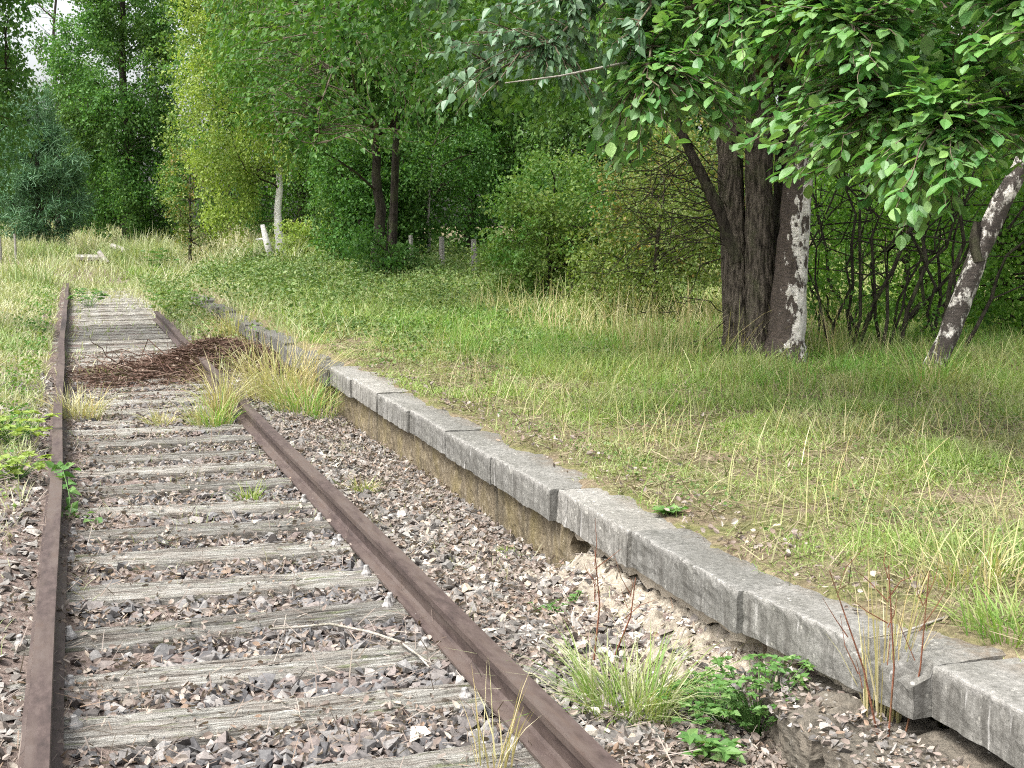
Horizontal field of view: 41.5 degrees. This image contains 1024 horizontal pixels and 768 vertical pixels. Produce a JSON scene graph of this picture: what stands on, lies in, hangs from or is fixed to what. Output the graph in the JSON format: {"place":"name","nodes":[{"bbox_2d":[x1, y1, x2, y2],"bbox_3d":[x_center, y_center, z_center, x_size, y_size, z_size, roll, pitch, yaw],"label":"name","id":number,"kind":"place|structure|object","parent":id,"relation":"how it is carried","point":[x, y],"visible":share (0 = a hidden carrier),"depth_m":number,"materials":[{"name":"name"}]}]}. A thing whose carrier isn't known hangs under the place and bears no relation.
{"place":"outdoors","nodes":[
{"label":"outdoors","id":0,"kind":"place"},
{"bbox_2d":[0,259,64,577],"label":"grass","id":1,"kind":"structure","parent":0,"point":[6,306],"depth_m":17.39,"materials":[{"name":"plant"}]},
{"bbox_2d":[0,213,368,376],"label":"meadow grass","id":2,"kind":"structure","parent":0,"point":[82,240],"depth_m":35.70,"materials":[{"name":"plant"}]},
{"bbox_2d":[0,341,1022,767],"bbox_3d":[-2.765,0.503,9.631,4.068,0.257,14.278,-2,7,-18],"label":"gravel","id":3,"kind":"structure","parent":0,"point":[510,627],"depth_m":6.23,"materials":[{"name":"gravel"}]},
{"bbox_2d":[0,451,52,479],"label":"bramble","id":4,"kind":"object","parent":3,"relation":"on","point":[15,470],"visible":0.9,"depth_m":8.34,"materials":[{"name":"green plant"}]},
{"bbox_2d":[449,617,765,730],"bbox_3d":[0.343,0.971,4.590,1.279,0.311,1.135,-2,7,-18],"label":"grass tuft","id":5,"kind":"object","parent":3,"relation":"on","point":[650,705],"visible":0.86,"depth_m":4.59,"materials":[{"name":"plant"}]},
{"bbox_2d":[676,728,747,763],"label":"leafy weed","id":6,"kind":"object","parent":3,"relation":"on","point":[727,751],"visible":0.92,"depth_m":4.12,"materials":[{"name":"plant"}]},
{"bbox_2d":[823,544,877,734],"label":"dry stalk","id":7,"kind":"object","parent":3,"relation":"on","point":[870,701],"visible":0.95,"depth_m":4.01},
{"bbox_2d":[853,544,916,736],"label":"dry stalk","id":8,"kind":"object","parent":3,"relation":"on","point":[892,687],"visible":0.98,"depth_m":3.99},
{"bbox_2d":[897,556,954,731],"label":"dry stalk","id":9,"kind":"object","parent":3,"relation":"on","point":[919,672],"visible":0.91,"depth_m":4.00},
{"bbox_2d":[0,227,1023,767],"bbox_3d":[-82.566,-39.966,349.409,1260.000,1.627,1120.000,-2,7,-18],"label":"ground","id":10,"kind":"structure","parent":0,"point":[694,523],"depth_m":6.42,"materials":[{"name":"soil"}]},
{"bbox_2d":[0,0,53,228],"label":"deciduous tree","id":11,"kind":"object","parent":10,"relation":"on","point":[6,57],"visible":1,"depth_m":19.02,"materials":[{"name":"green plant"}]},
{"bbox_2d":[0,410,60,445],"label":"bramble","id":12,"kind":"object","parent":10,"relation":"on","point":[15,430],"visible":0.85,"depth_m":9.73,"materials":[{"name":"green plant"}]},
{"bbox_2d":[1,232,83,259],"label":"grass clump","id":13,"kind":"object","parent":10,"relation":"on","point":[27,246],"visible":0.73,"depth_m":42.44,"materials":[{"name":"plant"}]},
{"bbox_2d":[0,77,99,245],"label":"pine tree","id":14,"kind":"object","parent":10,"relation":"on","point":[35,181],"visible":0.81,"depth_m":44.27,"materials":[{"name":"green plant"}]},
{"bbox_2d":[3,0,102,226],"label":"deciduous tree","id":15,"kind":"object","parent":10,"relation":"on","point":[36,46],"visible":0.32,"depth_m":55.14,"materials":[{"name":"green plant"}]},
{"bbox_2d":[12,378,124,420],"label":"grass tuft","id":16,"kind":"object","parent":10,"relation":"on","point":[84,412],"visible":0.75,"depth_m":11.52,"materials":[{"name":"plant"}]},
{"bbox_2d":[15,62,122,234],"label":"deciduous tree","id":17,"kind":"object","parent":10,"relation":"on","point":[109,212],"visible":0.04,"depth_m":60.95,"materials":[{"name":"green plant"}]},
{"bbox_2d":[55,347,176,353],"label":"sleeper","id":18,"kind":"object","parent":10,"relation":"on","point":[132,350],"visible":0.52,"depth_m":17.73,"materials":[{"name":"grey wood"}]},
{"bbox_2d":[18,283,69,767],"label":"rail","id":19,"kind":"object","parent":18,"relation":"on","point":[42,735],"visible":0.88,"depth_m":5.17,"materials":[{"name":"metal"}]},
{"bbox_2d":[34,0,198,244],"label":"deciduous tree","id":20,"kind":"object","parent":10,"relation":"on","point":[133,154],"visible":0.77,"depth_m":50.55,"materials":[{"name":"green plant"}]},
{"bbox_2d":[55,335,194,341],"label":"sleeper","id":21,"kind":"object","parent":10,"relation":"on","point":[118,338],"visible":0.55,"depth_m":19.55,"materials":[{"name":"grey wood"}]},
{"bbox_2d":[52,338,202,345],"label":"sleeper","id":22,"kind":"object","parent":10,"relation":"on","point":[122,342],"visible":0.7,"depth_m":18.94,"materials":[{"name":"grey wood"}]},
{"bbox_2d":[48,390,214,398],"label":"sleeper","id":23,"kind":"object","parent":10,"relation":"on","point":[163,393],"visible":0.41,"depth_m":13.13,"materials":[{"name":"grey wood"}]},
{"bbox_2d":[85,224,196,268],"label":"grass clump","id":24,"kind":"object","parent":10,"relation":"on","point":[136,249],"visible":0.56,"depth_m":42.43,"materials":[{"name":"plant"}]},
{"bbox_2d":[45,395,261,407],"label":"sleeper","id":25,"kind":"object","parent":10,"relation":"on","point":[143,401],"visible":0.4,"depth_m":12.49,"materials":[{"name":"grey wood"}]},
{"bbox_2d":[43,403,274,418],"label":"sleeper","id":26,"kind":"object","parent":10,"relation":"on","point":[130,411],"visible":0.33,"depth_m":11.87,"materials":[{"name":"grey wood"}]},
{"bbox_2d":[82,416,236,427],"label":"sleeper","id":27,"kind":"object","parent":10,"relation":"on","point":[105,423],"visible":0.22,"depth_m":11.25,"materials":[{"name":"grey wood"}]},
{"bbox_2d":[163,344,276,419],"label":"grass tuft","id":28,"kind":"object","parent":27,"relation":"on","point":[214,395],"visible":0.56,"depth_m":11.42,"materials":[{"name":"plant"}]},
{"bbox_2d":[73,449,268,465],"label":"sleeper","id":29,"kind":"object","parent":10,"relation":"on","point":[190,456],"visible":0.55,"depth_m":9.62,"materials":[{"name":"grey wood"}]},
{"bbox_2d":[53,323,289,439],"bbox_3d":[-3.443,-0.248,14.939,3.110,0.680,9.314,-2,7,-18],"label":"brush pile","id":30,"kind":"object","parent":10,"relation":"on","point":[159,366],"visible":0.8,"depth_m":14.89,"materials":[{"name":"wood"}]},
{"bbox_2d":[145,290,201,318],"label":"bramble","id":31,"kind":"object","parent":10,"relation":"on","point":[160,297],"visible":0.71,"depth_m":23.43,"materials":[{"name":"green plant"}]},
{"bbox_2d":[42,458,305,480],"bbox_3d":[-2.278,0.648,9.103,2.300,0.201,0.247,-2,7,-17],"label":"sleeper","id":32,"kind":"object","parent":10,"relation":"on","point":[177,470],"visible":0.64,"depth_m":9.04,"materials":[{"name":"grey wood"}]},
{"bbox_2d":[46,422,301,438],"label":"sleeper","id":33,"kind":"object","parent":10,"relation":"on","point":[124,432],"visible":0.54,"depth_m":10.75,"materials":[{"name":"grey wood"}]},
{"bbox_2d":[168,385,265,427],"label":"grass tuft","id":34,"kind":"object","parent":33,"relation":"on","point":[215,420],"visible":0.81,"depth_m":11.03,"materials":[{"name":"plant"}]},
{"bbox_2d":[47,431,312,451],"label":"sleeper","id":35,"kind":"object","parent":10,"relation":"on","point":[155,442],"visible":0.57,"depth_m":10.18,"materials":[{"name":"grey wood"}]},
{"bbox_2d":[75,478,293,498],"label":"sleeper","id":36,"kind":"object","parent":10,"relation":"on","point":[272,483],"visible":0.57,"depth_m":8.45,"materials":[{"name":"grey wood"}]},
{"bbox_2d":[152,143,223,263],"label":"sapling","id":37,"kind":"object","parent":10,"relation":"on","point":[191,187],"visible":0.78,"depth_m":41.72,"materials":[{"name":"green plant"}]},
{"bbox_2d":[146,0,296,242],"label":"deciduous tree","id":38,"kind":"object","parent":10,"relation":"on","point":[167,136],"visible":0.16,"depth_m":46.74,"materials":[{"name":"green plant"}]},
{"bbox_2d":[70,494,380,519],"bbox_3d":[-1.865,0.777,7.835,2.300,0.234,0.250,-2,7,-13],"label":"sleeper","id":39,"kind":"object","parent":10,"relation":"on","point":[258,507],"visible":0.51,"depth_m":7.80,"materials":[{"name":"grey wood"}]},
{"bbox_2d":[174,293,279,340],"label":"grass tuft","id":40,"kind":"object","parent":10,"relation":"on","point":[230,329],"visible":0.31,"depth_m":18.52,"materials":[{"name":"plant"}]},
{"bbox_2d":[160,0,301,251],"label":"birch tree","id":41,"kind":"object","parent":10,"relation":"on","point":[220,164],"visible":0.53,"depth_m":35.90,"materials":[{"name":"green plant"}]},
{"bbox_2d":[29,534,438,570],"bbox_3d":[-1.514,0.903,6.761,2.300,0.235,0.277,-2,7,-15],"label":"sleeper","id":42,"kind":"object","parent":10,"relation":"on","point":[163,558],"visible":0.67,"depth_m":6.72,"materials":[{"name":"grey wood"}]},
{"bbox_2d":[68,512,411,543],"bbox_3d":[-1.687,0.843,7.290,2.300,0.231,0.243,-2,7,-14],"label":"sleeper","id":43,"kind":"object","parent":10,"relation":"on","point":[261,528],"visible":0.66,"depth_m":7.25,"materials":[{"name":"grey wood"}]},
{"bbox_2d":[22,563,469,606],"bbox_3d":[-1.317,0.974,6.160,2.300,0.233,0.279,-2,7,-14],"label":"sleeper","id":44,"kind":"object","parent":10,"relation":"on","point":[173,589],"visible":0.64,"depth_m":6.10,"materials":[{"name":"grey wood"}]},
{"bbox_2d":[9,588,504,655],"bbox_3d":[-1.125,1.043,5.572,2.300,0.234,0.276,-3,7,-21],"label":"sleeper","id":45,"kind":"object","parent":10,"relation":"on","point":[130,638],"visible":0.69,"depth_m":5.51,"materials":[{"name":"grey wood"}]},
{"bbox_2d":[153,311,622,767],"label":"rail","id":46,"kind":"object","parent":45,"relation":"on","point":[555,734],"visible":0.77,"depth_m":5.28,"materials":[{"name":"metal"}]},
{"bbox_2d":[187,1,358,236],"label":"deciduous tree","id":47,"kind":"object","parent":10,"relation":"on","point":[299,194],"visible":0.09,"depth_m":45.14,"materials":[{"name":"green plant"}]},
{"bbox_2d":[180,316,368,406],"bbox_3d":[-2.150,-0.237,12.649,2.184,0.877,2.208,0,7,-3],"label":"grass tuft","id":48,"kind":"object","parent":10,"relation":"on","point":[267,374],"visible":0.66,"depth_m":12.54,"materials":[{"name":"plant"}]},
{"bbox_2d":[3,629,556,699],"bbox_3d":[-0.942,1.114,5.012,2.300,0.221,0.265,-2,7,-18],"label":"sleeper","id":49,"kind":"object","parent":10,"relation":"on","point":[375,658],"visible":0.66,"depth_m":4.97,"materials":[{"name":"grey wood"}]},
{"bbox_2d":[238,367,343,420],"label":"grass tuft","id":50,"kind":"object","parent":10,"relation":"on","point":[307,410],"visible":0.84,"depth_m":11.85,"materials":[{"name":"plant"}]},
{"bbox_2d":[66,370,521,767],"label":"ballast","id":51,"kind":"structure","parent":10,"relation":"on","point":[445,672],"depth_m":5.20,"materials":[{"name":"gravel"}]},
{"bbox_2d":[45,461,102,524],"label":"bindweed","id":52,"kind":"object","parent":51,"relation":"on","point":[62,467],"visible":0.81,"depth_m":7.68,"materials":[{"name":"plant"}]},
{"bbox_2d":[270,623,440,668],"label":"fallen twig","id":53,"kind":"object","parent":51,"relation":"on","point":[423,660],"visible":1,"depth_m":5.37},
{"bbox_2d":[2,672,612,750],"bbox_3d":[-0.791,1.168,4.549,2.300,0.228,0.291,-2,7,-15],"label":"sleeper","id":54,"kind":"object","parent":10,"relation":"on","point":[162,719],"visible":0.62,"depth_m":4.48,"materials":[{"name":"grey wood"}]},
{"bbox_2d":[266,199,349,257],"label":"shrub","id":55,"kind":"object","parent":10,"relation":"on","point":[294,228],"visible":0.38,"depth_m":34.00,"materials":[{"name":"green plant"}]},
{"bbox_2d":[0,372,627,660],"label":"grass","id":56,"kind":"structure","parent":10,"relation":"on","point":[256,501],"depth_m":7.70,"materials":[{"name":"plant"}]},
{"bbox_2d":[289,115,441,261],"bbox_3d":[-3.200,-4.335,29.919,3.381,3.487,2.790,-2,7,-18],"label":"shrub","id":57,"kind":"object","parent":10,"relation":"on","point":[348,194],"visible":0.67,"depth_m":29.52,"materials":[{"name":"green plant"}]},
{"bbox_2d":[279,16,451,231],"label":"deciduous tree","id":58,"kind":"object","parent":10,"relation":"on","point":[315,197],"visible":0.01,"depth_m":42.18,"materials":[{"name":"green plant"}]},
{"bbox_2d":[190,0,544,269],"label":"deciduous tree","id":59,"kind":"object","parent":10,"relation":"on","point":[314,103],"visible":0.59,"depth_m":21.17,"materials":[{"name":"green plant"}]},
{"bbox_2d":[334,216,449,281],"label":"shrub","id":60,"kind":"object","parent":10,"relation":"on","point":[392,258],"visible":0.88,"depth_m":25.37,"materials":[{"name":"green plant"}]},
{"bbox_2d":[308,83,507,255],"bbox_3d":[-2.360,-4.958,30.925,4.746,4.392,3.267,-2,7,-18],"label":"shrub","id":61,"kind":"object","parent":10,"relation":"on","point":[475,141],"visible":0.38,"depth_m":30.82,"materials":[{"name":"green plant"}]},
{"bbox_2d":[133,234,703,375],"bbox_3d":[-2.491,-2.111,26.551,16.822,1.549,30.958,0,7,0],"label":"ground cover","id":62,"kind":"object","parent":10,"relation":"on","point":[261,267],"visible":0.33,"depth_m":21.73,"materials":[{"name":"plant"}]},
{"bbox_2d":[379,0,570,249],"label":"deciduous tree","id":63,"kind":"object","parent":10,"relation":"on","point":[472,222],"visible":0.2,"depth_m":35.08,"materials":[{"name":"green plant"}]},
{"bbox_2d":[306,723,677,767],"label":"sleeper","id":64,"kind":"object","parent":10,"relation":"on","point":[454,755],"visible":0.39,"depth_m":4.11,"materials":[{"name":"grey wood"}]},
{"bbox_2d":[458,666,537,767],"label":"grass tuft","id":65,"kind":"object","parent":64,"relation":"on","point":[502,747],"visible":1,"depth_m":4.06,"materials":[{"name":"plant"}]},
{"bbox_2d":[442,15,619,243],"bbox_3d":[0.401,-9.413,40.418,7.252,10.890,5.429,-2,7,-18],"label":"deciduous tree","id":66,"kind":"object","parent":10,"relation":"on","point":[496,218],"visible":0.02,"depth_m":39.96,"materials":[{"name":"green plant"}]},
{"bbox_2d":[191,303,872,700],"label":"platform wall","id":67,"kind":"structure","parent":10,"relation":"on","point":[507,511],"depth_m":7.87,"materials":[{"name":"concrete"}]},
{"bbox_2d":[308,360,343,385],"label":"platform slab","id":68,"kind":"structure","parent":67,"relation":"on","point":[327,372],"depth_m":12.72,"materials":[{"name":"concrete"}]},
{"bbox_2d":[330,366,379,397],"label":"platform slab","id":69,"kind":"structure","parent":67,"relation":"on","point":[343,376],"depth_m":11.82,"materials":[{"name":"concrete"}]},
{"bbox_2d":[352,377,407,411],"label":"platform slab","id":70,"kind":"structure","parent":67,"relation":"on","point":[366,391],"depth_m":10.86,"materials":[{"name":"concrete"}]},
{"bbox_2d":[377,393,436,431],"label":"platform slab","id":71,"kind":"structure","parent":67,"relation":"on","point":[395,408],"depth_m":9.90,"materials":[{"name":"concrete"}]},
{"bbox_2d":[410,409,482,454],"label":"platform slab","id":72,"kind":"structure","parent":67,"relation":"on","point":[431,427],"depth_m":8.93,"materials":[{"name":"concrete"}]},
{"bbox_2d":[445,431,533,484],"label":"platform slab","id":73,"kind":"structure","parent":67,"relation":"on","point":[474,452],"depth_m":8.05,"materials":[{"name":"concrete"}]},
{"bbox_2d":[491,454,587,520],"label":"platform slab","id":74,"kind":"structure","parent":67,"relation":"on","point":[536,482],"depth_m":7.06,"materials":[{"name":"concrete"}]},
{"bbox_2d":[556,488,676,567],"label":"platform slab","id":75,"kind":"structure","parent":67,"relation":"on","point":[618,519],"depth_m":6.12,"materials":[{"name":"concrete"}]},
{"bbox_2d":[631,528,792,633],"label":"platform slab","id":76,"kind":"structure","parent":67,"relation":"on","point":[688,566],"depth_m":5.19,"materials":[{"name":"concrete"}]},
{"bbox_2d":[467,141,651,302],"bbox_3d":[0.779,-2.447,20.427,3.160,2.524,2.298,-2,7,-18],"label":"shrub","id":77,"kind":"object","parent":10,"relation":"on","point":[534,218],"visible":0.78,"depth_m":20.01,"materials":[{"name":"green plant"}]},
{"bbox_2d":[175,242,1023,326],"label":"grass","id":78,"kind":"structure","parent":10,"relation":"on","point":[383,309],"depth_m":20.50,"materials":[{"name":"plant"}]},
{"bbox_2d":[409,0,821,362],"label":"birch tree","id":79,"kind":"object","parent":10,"relation":"on","point":[788,305],"visible":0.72,"depth_m":8.26,"materials":[{"name":"white plant"}]},
{"bbox_2d":[492,2,741,248],"bbox_3d":[2.335,-8.454,32.154,6.555,10.969,5.545,-2,7,-18],"label":"deciduous tree","id":80,"kind":"object","parent":10,"relation":"on","point":[554,128],"visible":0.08,"depth_m":31.87,"materials":[{"name":"green plant"}]},
{"bbox_2d":[250,0,1023,359],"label":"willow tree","id":81,"kind":"object","parent":10,"relation":"on","point":[926,160],"visible":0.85,"depth_m":7.74,"materials":[{"name":"green plant"}]},
{"bbox_2d":[519,546,783,709],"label":"mortar slope","id":82,"kind":"structure","parent":10,"relation":"on","point":[614,577],"depth_m":5.37,"materials":[{"name":"concrete"}]},
{"bbox_2d":[509,549,760,719],"bbox_3d":[0.438,0.957,5.602,0.505,0.233,2.115,-2,7,-18],"label":"rubble","id":83,"kind":"object","parent":82,"relation":"on","point":[696,626],"visible":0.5,"depth_m":5.54,"materials":[{"name":"stone"}]},
{"bbox_2d":[559,118,745,320],"bbox_3d":[1.951,-2.112,16.898,3.012,2.716,2.198,-2,7,-18],"label":"shrub","id":84,"kind":"object","parent":10,"relation":"on","point":[653,275],"visible":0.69,"depth_m":16.72,"materials":[{"name":"green plant"}]},
{"bbox_2d":[547,106,775,288],"bbox_3d":[3.077,-3.498,23.756,5.086,3.827,2.958,-2,7,-18],"label":"shrub","id":85,"kind":"object","parent":10,"relation":"on","point":[709,143],"visible":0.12,"depth_m":23.40,"materials":[{"name":"green plant"}]},
{"bbox_2d":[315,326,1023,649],"bbox_3d":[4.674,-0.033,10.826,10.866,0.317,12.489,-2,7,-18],"label":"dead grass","id":86,"kind":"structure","parent":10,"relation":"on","point":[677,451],"depth_m":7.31,"materials":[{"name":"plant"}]},
{"bbox_2d":[330,266,1023,639],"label":"dry grass","id":87,"kind":"structure","parent":10,"relation":"on","point":[650,324],"depth_m":11.45,"materials":[{"name":"plant"}]},
{"bbox_2d":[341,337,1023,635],"bbox_3d":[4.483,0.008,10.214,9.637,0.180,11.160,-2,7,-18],"label":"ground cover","id":88,"kind":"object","parent":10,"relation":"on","point":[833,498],"visible":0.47,"depth_m":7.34,"materials":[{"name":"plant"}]},
{"bbox_2d":[654,666,769,735],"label":"leafy weed","id":89,"kind":"object","parent":10,"relation":"on","point":[702,704],"visible":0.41,"depth_m":4.52,"materials":[{"name":"plant"}]},
{"bbox_2d":[707,653,814,735],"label":"leafy weed","id":90,"kind":"object","parent":10,"relation":"on","point":[729,693],"visible":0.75,"depth_m":4.38,"materials":[{"name":"plant"}]},
{"bbox_2d":[664,3,1023,349],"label":"shrub","id":91,"kind":"object","parent":10,"relation":"on","point":[923,252],"visible":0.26,"depth_m":13.47,"materials":[{"name":"brown plant"}]},
{"bbox_2d":[742,668,947,767],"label":"foundation block","id":92,"kind":"structure","parent":10,"relation":"on","point":[797,748],"depth_m":4.14,"materials":[{"name":"brown concrete"}]},
{"bbox_2d":[722,664,957,767],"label":"gravel","id":93,"kind":"structure","parent":92,"relation":"on","point":[847,733],"depth_m":4.03,"materials":[{"name":"gravel"}]},
{"bbox_2d":[778,11,918,262],"bbox_3d":[8.591,-8.299,32.364,6.856,10.873,5.398,-2,7,-18],"label":"deciduous tree","id":94,"kind":"object","parent":10,"relation":"on","point":[867,256],"depth_m":32.63,"materials":[{"name":"green plant"}]},
{"bbox_2d":[742,585,1005,719],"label":"platform slab","id":95,"kind":"structure","parent":10,"relation":"on","point":[797,620],"depth_m":4.30,"materials":[{"name":"concrete"}]},
{"bbox_2d":[826,525,963,727],"bbox_3d":[1.164,0.744,4.167,0.373,0.689,0.379,-2,7,-18],"label":"grass tuft","id":96,"kind":"object","parent":10,"relation":"on","point":[865,701],"visible":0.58,"depth_m":4.10,"materials":[{"name":"plant"}]},
{"bbox_2d":[773,59,1023,318],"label":"shrub","id":97,"kind":"object","parent":10,"relation":"on","point":[867,228],"visible":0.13,"depth_m":16.85,"materials":[{"name":"green plant"}]},
{"bbox_2d":[820,728,1014,767],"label":"foundation block","id":98,"kind":"structure","parent":10,"relation":"on","point":[953,744],"depth_m":3.87,"materials":[{"name":"brown concrete"}]},
{"bbox_2d":[827,504,1023,598],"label":"grass tuft","id":99,"kind":"object","parent":10,"relation":"on","point":[995,565],"visible":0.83,"depth_m":4.92,"materials":[{"name":"plant"}]},
{"bbox_2d":[846,335,1011,389],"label":"grass tuft","id":100,"kind":"object","parent":10,"relation":"on","point":[930,370],"visible":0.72,"depth_m":10.21,"materials":[{"name":"plant"}]},
{"bbox_2d":[882,0,1023,370],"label":"birch tree","id":101,"kind":"object","parent":10,"relation":"on","point":[984,232],"visible":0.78,"depth_m":11.53,"materials":[{"name":"white plant"}]},
{"bbox_2d":[896,572,1023,647],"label":"grass tuft","id":102,"kind":"object","parent":10,"relation":"on","point":[982,614],"visible":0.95,"depth_m":4.29,"materials":[{"name":"plant"}]},
{"bbox_2d":[927,91,1023,337],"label":"shrub","id":103,"kind":"object","parent":10,"relation":"on","point":[1016,298],"visible":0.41,"depth_m":14.55,"materials":[{"name":"green plant"}]},
{"bbox_2d":[931,657,1023,767],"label":"platform slab","id":104,"kind":"structure","parent":10,"relation":"on","point":[981,703],"depth_m":3.80,"materials":[{"name":"concrete"}]},
{"bbox_2d":[0,0,1023,226],"label":"sky","id":105,"kind":"structure","parent":0,"point":[63,6],"materials":[{"name":"white"}]},
{"bbox_2d":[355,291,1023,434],"bbox_3d":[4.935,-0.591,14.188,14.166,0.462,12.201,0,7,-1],"label":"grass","id":106,"kind":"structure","parent":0,"point":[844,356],"depth_m":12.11,"materials":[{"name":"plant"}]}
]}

